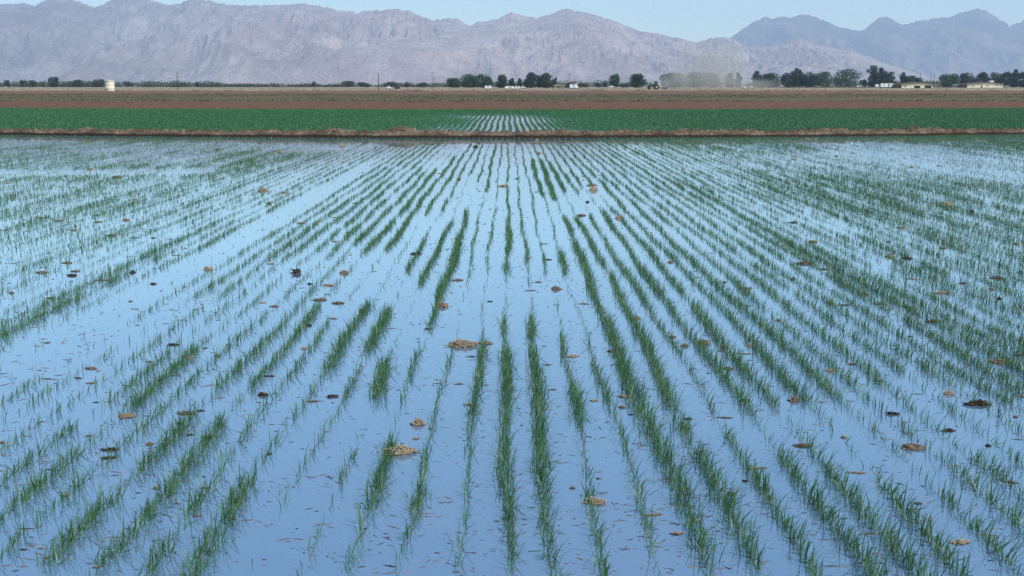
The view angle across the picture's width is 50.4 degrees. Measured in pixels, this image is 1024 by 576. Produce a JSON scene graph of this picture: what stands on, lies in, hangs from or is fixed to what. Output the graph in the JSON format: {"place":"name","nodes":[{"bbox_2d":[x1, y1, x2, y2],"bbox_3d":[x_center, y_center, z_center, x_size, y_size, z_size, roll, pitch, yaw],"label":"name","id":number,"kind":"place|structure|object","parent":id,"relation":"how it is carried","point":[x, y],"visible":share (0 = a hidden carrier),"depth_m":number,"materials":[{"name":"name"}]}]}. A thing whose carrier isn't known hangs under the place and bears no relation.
{"place":"outdoors","nodes":[
{"label":"outdoors","id":0,"kind":"place"},
{"bbox_2d":[0,0,938,84],"bbox_3d":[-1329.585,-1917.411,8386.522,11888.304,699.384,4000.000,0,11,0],"label":"mountains","id":1,"kind":"structure","parent":0,"point":[139,41],"depth_m":7483.38,"materials":[{"name":"grey stone"}]},
{"bbox_2d":[0,85,1022,87],"bbox_3d":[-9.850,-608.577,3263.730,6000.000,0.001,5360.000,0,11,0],"label":"dry plain","id":2,"kind":"structure","parent":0,"point":[723,86],"depth_m":696.50,"materials":[{"name":"beige soil"}]},
{"bbox_2d":[3,80,10,86],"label":"bush","id":3,"kind":"object","parent":2,"relation":"on","point":[7,83],"visible":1,"depth_m":767.38,"materials":[{"name":"green plant"}]},
{"bbox_2d":[28,80,36,86],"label":"bush","id":4,"kind":"object","parent":2,"relation":"on","point":[30,82],"visible":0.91,"depth_m":767.24,"materials":[{"name":"green plant"}]},
{"bbox_2d":[48,76,59,86],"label":"tree","id":5,"kind":"object","parent":2,"relation":"on","point":[54,81],"visible":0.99,"depth_m":734.33,"materials":[{"name":"green plant"}]},
{"bbox_2d":[71,79,83,86],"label":"tree","id":6,"kind":"object","parent":2,"relation":"on","point":[78,82],"visible":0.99,"depth_m":734.03,"materials":[{"name":"green plant"}]},
{"bbox_2d":[92,79,104,86],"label":"tree","id":7,"kind":"object","parent":2,"relation":"on","point":[99,82],"visible":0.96,"depth_m":734.14,"materials":[{"name":"green plant"}]},
{"bbox_2d":[123,81,132,86],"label":"bush","id":8,"kind":"object","parent":2,"relation":"on","point":[127,84],"visible":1,"depth_m":767.99,"materials":[{"name":"green plant"}]},
{"bbox_2d":[341,81,354,86],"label":"bush","id":9,"kind":"object","parent":2,"relation":"on","point":[349,82],"visible":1,"depth_m":751.29,"materials":[{"name":"green plant"}]},
{"bbox_2d":[357,82,370,86],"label":"bush","id":10,"kind":"object","parent":2,"relation":"on","point":[364,85],"visible":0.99,"depth_m":719.70,"materials":[{"name":"green plant"}]},
{"bbox_2d":[383,81,398,87],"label":"bush","id":11,"kind":"object","parent":2,"relation":"on","point":[391,83],"visible":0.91,"depth_m":689.14,"materials":[{"name":"green plant"}]},
{"bbox_2d":[417,82,428,87],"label":"bush","id":12,"kind":"object","parent":2,"relation":"on","point":[421,84],"visible":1,"depth_m":691.32,"materials":[{"name":"green plant"}]},
{"bbox_2d":[0,80,1021,86],"bbox_3d":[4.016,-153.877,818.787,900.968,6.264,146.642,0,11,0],"label":"scrub","id":13,"kind":"object","parent":2,"relation":"on","point":[145,83],"visible":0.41,"depth_m":775.44,"materials":[{"name":"green plant"}]},
{"bbox_2d":[609,74,619,87],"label":"tree","id":14,"kind":"object","parent":2,"relation":"on","point":[614,80],"visible":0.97,"depth_m":650.56,"materials":[{"name":"green plant"}]},
{"bbox_2d":[659,71,686,87],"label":"dust cloud","id":15,"kind":"structure","parent":2,"relation":"on","point":[669,80],"depth_m":637.17,"materials":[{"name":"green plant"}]},
{"bbox_2d":[683,71,714,87],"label":"tree","id":16,"kind":"object","parent":2,"relation":"on","point":[702,82],"visible":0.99,"depth_m":638.27,"materials":[{"name":"green plant"}]},
{"bbox_2d":[707,73,718,87],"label":"tree","id":17,"kind":"object","parent":2,"relation":"on","point":[713,78],"visible":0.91,"depth_m":638.38,"materials":[{"name":"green plant"}]},
{"bbox_2d":[724,73,734,87],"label":"tree","id":18,"kind":"object","parent":2,"relation":"on","point":[728,79],"visible":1,"depth_m":689.78,"materials":[{"name":"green plant"}]},
{"bbox_2d":[735,72,742,87],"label":"tree","id":19,"kind":"object","parent":2,"relation":"on","point":[739,78],"visible":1,"depth_m":690.06,"materials":[{"name":"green plant"}]},
{"bbox_2d":[751,71,760,86],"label":"tree","id":20,"kind":"object","parent":2,"relation":"on","point":[755,76],"visible":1,"depth_m":689.91,"materials":[{"name":"green plant"}]},
{"bbox_2d":[756,74,768,86],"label":"tree","id":21,"kind":"object","parent":2,"relation":"on","point":[762,83],"visible":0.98,"depth_m":689.20,"materials":[{"name":"green plant"}]},
{"bbox_2d":[764,72,780,86],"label":"tree","id":22,"kind":"object","parent":2,"relation":"on","point":[771,77],"visible":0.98,"depth_m":689.00,"materials":[{"name":"green plant"}]},
{"bbox_2d":[780,72,794,86],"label":"tree","id":23,"kind":"object","parent":2,"relation":"on","point":[785,81],"visible":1,"depth_m":689.14,"materials":[{"name":"green plant"}]},
{"bbox_2d":[791,68,801,86],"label":"tree","id":24,"kind":"object","parent":2,"relation":"on","point":[796,80],"visible":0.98,"depth_m":689.61,"materials":[{"name":"green plant"}]},
{"bbox_2d":[797,69,804,86],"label":"tree","id":25,"kind":"object","parent":2,"relation":"on","point":[801,77],"visible":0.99,"depth_m":689.92,"materials":[{"name":"green plant"}]},
{"bbox_2d":[803,72,815,86],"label":"tree","id":26,"kind":"object","parent":2,"relation":"on","point":[808,81],"visible":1,"depth_m":689.24,"materials":[{"name":"green plant"}]},
{"bbox_2d":[813,71,832,86],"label":"tree","id":27,"kind":"object","parent":2,"relation":"on","point":[819,77],"visible":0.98,"depth_m":689.25,"materials":[{"name":"green plant"}]},
{"bbox_2d":[829,68,862,86],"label":"tree","id":28,"kind":"object","parent":2,"relation":"on","point":[843,79],"visible":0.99,"depth_m":688.65,"materials":[{"name":"green plant"}]},
{"bbox_2d":[860,79,866,86],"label":"bush","id":29,"kind":"object","parent":2,"relation":"on","point":[864,82],"visible":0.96,"depth_m":719.47,"materials":[{"name":"green plant"}]},
{"bbox_2d":[866,65,880,86],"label":"tree","id":30,"kind":"object","parent":2,"relation":"on","point":[873,80],"visible":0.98,"depth_m":689.12,"materials":[{"name":"green plant"}]},
{"bbox_2d":[877,68,886,86],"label":"tree","id":31,"kind":"object","parent":2,"relation":"on","point":[882,74],"visible":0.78,"depth_m":689.40,"materials":[{"name":"green plant"}]},
{"bbox_2d":[880,83,892,86],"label":"trailer home","id":32,"kind":"object","parent":2,"relation":"on","point":[884,84],"visible":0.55,"depth_m":639.02,"materials":[{"name":"white paint"}]},
{"bbox_2d":[882,72,895,83],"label":"tree","id":33,"kind":"object","parent":2,"relation":"on","point":[888,75],"visible":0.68,"depth_m":688.89,"materials":[{"name":"green plant"}]},
{"bbox_2d":[899,72,906,82],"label":"tree","id":34,"kind":"object","parent":2,"relation":"on","point":[902,77],"visible":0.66,"depth_m":689.87,"materials":[{"name":"green plant"}]},
{"bbox_2d":[901,75,916,82],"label":"tree","id":35,"kind":"object","parent":2,"relation":"on","point":[912,78],"visible":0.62,"depth_m":688.77,"materials":[{"name":"green plant"}]},
{"bbox_2d":[916,77,924,81],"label":"tree","id":36,"kind":"object","parent":2,"relation":"on","point":[919,79],"visible":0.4,"depth_m":689.58,"materials":[{"name":"green plant"}]},
{"bbox_2d":[933,84,947,87],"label":"shed","id":37,"kind":"structure","parent":2,"relation":"on","point":[938,86],"depth_m":691.66,"materials":[{"name":"grey metal"}]},
{"bbox_2d":[938,73,959,87],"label":"tree","id":38,"kind":"object","parent":2,"relation":"on","point":[950,81],"visible":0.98,"depth_m":688.51,"materials":[{"name":"green plant"}]},
{"bbox_2d":[958,72,976,83],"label":"tree","id":39,"kind":"object","parent":2,"relation":"on","point":[965,77],"visible":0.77,"depth_m":688.90,"materials":[{"name":"green plant"}]},
{"bbox_2d":[975,72,990,81],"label":"tree","id":40,"kind":"object","parent":2,"relation":"on","point":[983,77],"visible":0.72,"depth_m":689.50,"materials":[{"name":"green plant"}]},
{"bbox_2d":[990,72,1004,83],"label":"tree","id":41,"kind":"object","parent":2,"relation":"on","point":[994,76],"visible":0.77,"depth_m":688.88,"materials":[{"name":"green plant"}]},
{"bbox_2d":[1001,71,1012,87],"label":"tree","id":42,"kind":"object","parent":2,"relation":"on","point":[1008,77],"visible":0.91,"depth_m":689.46,"materials":[{"name":"green plant"}]},
{"bbox_2d":[1010,69,1019,87],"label":"tree","id":43,"kind":"object","parent":2,"relation":"on","point":[1014,80],"visible":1,"depth_m":689.75,"materials":[{"name":"green plant"}]},
{"bbox_2d":[1018,71,1023,87],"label":"tree","id":44,"kind":"object","parent":2,"relation":"on","point":[1021,80],"visible":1,"depth_m":689.86,"materials":[{"name":"green plant"}]},
{"bbox_2d":[0,113,1023,575],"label":"water","id":45,"kind":"structure","parent":0,"point":[294,517],"depth_m":8.02,"materials":[{"name":"blue liquid"}]},
{"bbox_2d":[99,447,118,451],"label":"straw clod","id":46,"kind":"object","parent":45,"relation":"on","point":[109,449],"visible":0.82,"depth_m":6.05,"materials":[{"name":"brown soil"}]},
{"bbox_2d":[117,413,135,418],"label":"straw clod","id":47,"kind":"object","parent":45,"relation":"on","point":[127,415],"visible":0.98,"depth_m":6.65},
{"bbox_2d":[175,410,188,414],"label":"straw clod","id":48,"kind":"object","parent":45,"relation":"on","point":[184,412],"visible":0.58,"depth_m":6.72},
{"bbox_2d":[257,392,268,396],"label":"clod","id":49,"kind":"object","parent":45,"relation":"on","point":[261,394],"visible":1,"depth_m":7.11,"materials":[{"name":"brown soil"}]},
{"bbox_2d":[290,268,300,273],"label":"forked clod","id":50,"kind":"object","parent":45,"relation":"on","point":[297,271],"visible":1,"depth_m":11.71,"materials":[{"name":"brown soil"}]},
{"bbox_2d":[380,444,418,455],"bbox_3d":[-0.619,0.891,6.011,0.214,0.060,0.140,-4,11,-18],"label":"straw clod","id":51,"kind":"object","parent":45,"relation":"on","point":[402,449],"visible":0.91,"depth_m":5.99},
{"bbox_2d":[410,417,425,425],"bbox_3d":[-0.564,0.801,6.509,0.097,0.052,0.081,-1,11,-4],"label":"straw clod","id":52,"kind":"object","parent":45,"relation":"on","point":[417,422],"visible":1,"depth_m":6.50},
{"bbox_2d":[436,302,448,307],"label":"straw clod","id":53,"kind":"object","parent":45,"relation":"on","point":[443,304],"visible":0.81,"depth_m":9.95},
{"bbox_2d":[445,339,477,346],"bbox_3d":[-0.386,0.432,8.468,0.267,0.060,0.148,-1,11,-6],"label":"straw clod","id":54,"kind":"object","parent":45,"relation":"on","point":[461,343],"visible":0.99,"depth_m":8.45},
{"bbox_2d":[0,134,1023,575],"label":"crop seedlings","id":55,"kind":"object","parent":45,"relation":"in","point":[92,514],"visible":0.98,"depth_m":8.57,"materials":[{"name":"green plant"}]},
{"bbox_2d":[0,107,1023,131],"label":"crop","id":56,"kind":"object","parent":45,"relation":"on","point":[375,119],"visible":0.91,"depth_m":60.17,"materials":[{"name":"green plant"}]},
{"bbox_2d":[0,144,1023,575],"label":"floating straw","id":57,"kind":"object","parent":45,"relation":"on","point":[492,442],"visible":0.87,"depth_m":6.09,"materials":[{"name":"brown plant"}]},
{"bbox_2d":[552,285,561,289],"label":"straw clod","id":58,"kind":"object","parent":45,"relation":"on","point":[556,288],"visible":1,"depth_m":10.79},
{"bbox_2d":[581,496,605,505],"bbox_3d":[0.400,1.036,5.292,0.125,0.034,0.085,1,11,3],"label":"straw clod","id":59,"kind":"object","parent":45,"relation":"on","point":[597,501],"visible":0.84,"depth_m":5.29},
{"bbox_2d":[640,513,661,515],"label":"straw clod","id":60,"kind":"object","parent":45,"relation":"on","point":[658,514],"visible":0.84,"depth_m":5.14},
{"bbox_2d":[670,531,684,534],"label":"straw clod","id":61,"kind":"object","parent":45,"relation":"on","point":[676,533],"visible":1,"depth_m":4.92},
{"bbox_2d":[787,395,799,401],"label":"straw clod","id":62,"kind":"object","parent":45,"relation":"on","point":[793,399],"visible":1,"depth_m":6.99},
{"bbox_2d":[792,442,809,447],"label":"straw clod","id":63,"kind":"object","parent":45,"relation":"on","point":[803,444],"visible":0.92,"depth_m":6.11,"materials":[{"name":"brown soil"}]},
{"bbox_2d":[795,260,811,264],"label":"straw clod","id":64,"kind":"object","parent":45,"relation":"on","point":[804,262],"visible":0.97,"depth_m":12.33,"materials":[{"name":"brown soil"}]},
{"bbox_2d":[847,471,865,473],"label":"straw clod","id":65,"kind":"object","parent":45,"relation":"on","point":[854,472],"visible":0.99,"depth_m":5.70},
{"bbox_2d":[887,411,899,414],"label":"straw clod","id":66,"kind":"object","parent":45,"relation":"on","point":[892,413],"visible":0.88,"depth_m":6.70,"materials":[{"name":"brown soil"}]},
{"bbox_2d":[901,443,925,450],"bbox_3d":[2.246,0.888,6.086,0.159,0.034,0.098,1,11,5],"label":"straw clod","id":67,"kind":"object","parent":45,"relation":"on","point":[910,446],"visible":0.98,"depth_m":6.07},
{"bbox_2d":[925,319,941,322],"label":"straw clod","id":68,"kind":"object","parent":45,"relation":"on","point":[926,321],"visible":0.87,"depth_m":9.31,"materials":[{"name":"brown soil"}]},
{"bbox_2d":[931,291,946,293],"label":"straw clod","id":69,"kind":"object","parent":45,"relation":"on","point":[941,292],"visible":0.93,"depth_m":10.60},
{"bbox_2d":[941,428,956,431],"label":"straw clod","id":70,"kind":"object","parent":45,"relation":"on","point":[949,429],"visible":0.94,"depth_m":6.38,"materials":[{"name":"brown soil"}]},
{"bbox_2d":[944,390,953,394],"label":"straw clod","id":71,"kind":"object","parent":45,"relation":"on","point":[948,393],"visible":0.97,"depth_m":7.13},
{"bbox_2d":[950,539,969,544],"bbox_3d":[1.990,1.126,4.833,0.112,0.024,0.060,0,11,-2],"label":"straw clod","id":72,"kind":"object","parent":45,"relation":"on","point":[963,541],"visible":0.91,"depth_m":4.82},
{"bbox_2d":[962,399,991,405],"bbox_3d":[2.961,0.728,6.915,0.207,0.046,0.096,1,11,8],"label":"straw clod","id":73,"kind":"object","parent":45,"relation":"on","point":[976,402],"visible":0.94,"depth_m":6.90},
{"bbox_2d":[987,358,1007,363],"bbox_3d":[3.569,0.534,7.969,0.146,0.038,0.130,10,15,43],"label":"straw clod","id":74,"kind":"object","parent":45,"relation":"on","point":[995,360],"visible":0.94,"depth_m":7.95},
{"bbox_2d":[0,125,1023,137],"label":"levee","id":75,"kind":"structure","parent":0,"point":[411,132],"depth_m":42.06,"materials":[{"name":"brown soil"}]},
{"bbox_2d":[0,101,1023,109],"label":"ploughed field","id":76,"kind":"structure","parent":0,"point":[473,105],"depth_m":103.41,"materials":[{"name":"soil"}]},
{"bbox_2d":[0,93,1023,101],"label":"weedy field","id":77,"kind":"structure","parent":0,"point":[969,97],"depth_m":159.92,"materials":[{"name":"green plant"}]},
{"bbox_2d":[0,90,1023,93],"bbox_3d":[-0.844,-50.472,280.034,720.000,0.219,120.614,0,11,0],"label":"bare field","id":78,"kind":"structure","parent":0,"point":[529,92],"depth_m":257.04,"materials":[{"name":"brown soil"}]},
{"bbox_2d":[104,80,114,90],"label":"storage tank","id":79,"kind":"object","parent":78,"relation":"on","point":[109,85],"visible":0.8,"depth_m":307.50,"materials":[{"name":"metal"}]},
{"bbox_2d":[0,87,1023,90],"bbox_3d":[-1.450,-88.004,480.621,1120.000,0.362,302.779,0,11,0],"label":"dry pasture","id":80,"kind":"structure","parent":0,"point":[547,89],"depth_m":399.62,"materials":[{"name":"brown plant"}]},
{"bbox_2d":[447,78,461,87],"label":"tree","id":81,"kind":"object","parent":80,"relation":"on","point":[453,83],"visible":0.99,"depth_m":615.06,"materials":[{"name":"green plant"}]},
{"bbox_2d":[459,74,477,87],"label":"tree","id":82,"kind":"object","parent":80,"relation":"on","point":[469,81],"visible":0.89,"depth_m":593.71,"materials":[{"name":"green plant"}]},
{"bbox_2d":[475,74,494,87],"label":"tree","id":83,"kind":"object","parent":80,"relation":"on","point":[485,81],"visible":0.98,"depth_m":574.00,"materials":[{"name":"green plant"}]},
{"bbox_2d":[495,74,507,87],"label":"tree","id":84,"kind":"object","parent":80,"relation":"on","point":[502,84],"visible":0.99,"depth_m":574.97,"materials":[{"name":"green plant"}]},
{"bbox_2d":[508,78,515,86],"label":"tree","id":85,"kind":"object","parent":80,"relation":"on","point":[511,82],"visible":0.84,"depth_m":575.05,"materials":[{"name":"green plant"}]},
{"bbox_2d":[4,87,1023,90],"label":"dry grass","id":86,"kind":"structure","parent":80,"relation":"on","point":[326,88],"depth_m":395.13,"materials":[{"name":"brown"}]},
{"bbox_2d":[517,78,522,87],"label":"tree","id":87,"kind":"object","parent":80,"relation":"on","point":[519,82],"visible":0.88,"depth_m":575.47,"materials":[{"name":"green plant"}]},
{"bbox_2d":[523,72,537,87],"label":"tree","id":88,"kind":"object","parent":80,"relation":"on","point":[531,78],"visible":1,"depth_m":574.34,"materials":[{"name":"green plant"}]},
{"bbox_2d":[536,75,541,87],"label":"tree","id":89,"kind":"object","parent":80,"relation":"on","point":[537,82],"visible":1,"depth_m":575.46,"materials":[{"name":"green plant"}]},
{"bbox_2d":[537,73,553,87],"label":"tree","id":90,"kind":"object","parent":80,"relation":"on","point":[546,82],"visible":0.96,"depth_m":574.46,"materials":[{"name":"green plant"}]},
{"bbox_2d":[553,84,564,87],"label":"shed","id":91,"kind":"structure","parent":80,"relation":"on","point":[559,86],"depth_m":508.48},
{"bbox_2d":[578,82,589,87],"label":"bush","id":92,"kind":"object","parent":80,"relation":"on","point":[582,84],"visible":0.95,"depth_m":616.27,"materials":[{"name":"green plant"}]},
{"bbox_2d":[629,73,647,87],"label":"tree","id":93,"kind":"object","parent":80,"relation":"on","point":[637,81],"visible":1,"depth_m":594.17,"materials":[{"name":"green plant"}]},
{"bbox_2d":[647,81,668,88],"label":"tractor","id":94,"kind":"object","parent":80,"relation":"on","point":[655,85],"visible":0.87,"depth_m":420.71,"materials":[{"name":"green metal"}]},
{"bbox_2d":[892,82,934,87],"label":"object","id":95,"kind":"structure","parent":80,"relation":"on","point":[914,85],"depth_m":540.27,"materials":[{"name":"beige paint"}]},
{"bbox_2d":[957,81,1002,87],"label":"house","id":96,"kind":"structure","parent":80,"relation":"on","point":[990,84],"depth_m":617.53,"materials":[{"name":"beige paint"}]},
{"bbox_2d":[0,0,1023,42],"label":"sky","id":97,"kind":"structure","parent":0,"point":[695,21],"materials":[{"name":"blue"}]},
{"bbox_2d":[353,90,919,101],"bbox_3d":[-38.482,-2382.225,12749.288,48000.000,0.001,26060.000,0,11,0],"label":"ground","id":98,"kind":"structure","parent":0,"point":[606,90],"depth_m":169.09,"materials":[{"name":"brown soil"}]},
{"bbox_2d":[747,87,891,87],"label":"ditch bank","id":99,"kind":"structure","parent":0,"point":[821,87],"depth_m":597.67,"materials":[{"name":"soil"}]},
{"bbox_2d":[731,8,1023,81],"bbox_3d":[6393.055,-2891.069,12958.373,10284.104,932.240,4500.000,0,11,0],"label":"mountains","id":100,"kind":"structure","parent":0,"point":[975,42],"depth_m":12288.90,"materials":[{"name":"stone"}]}
]}

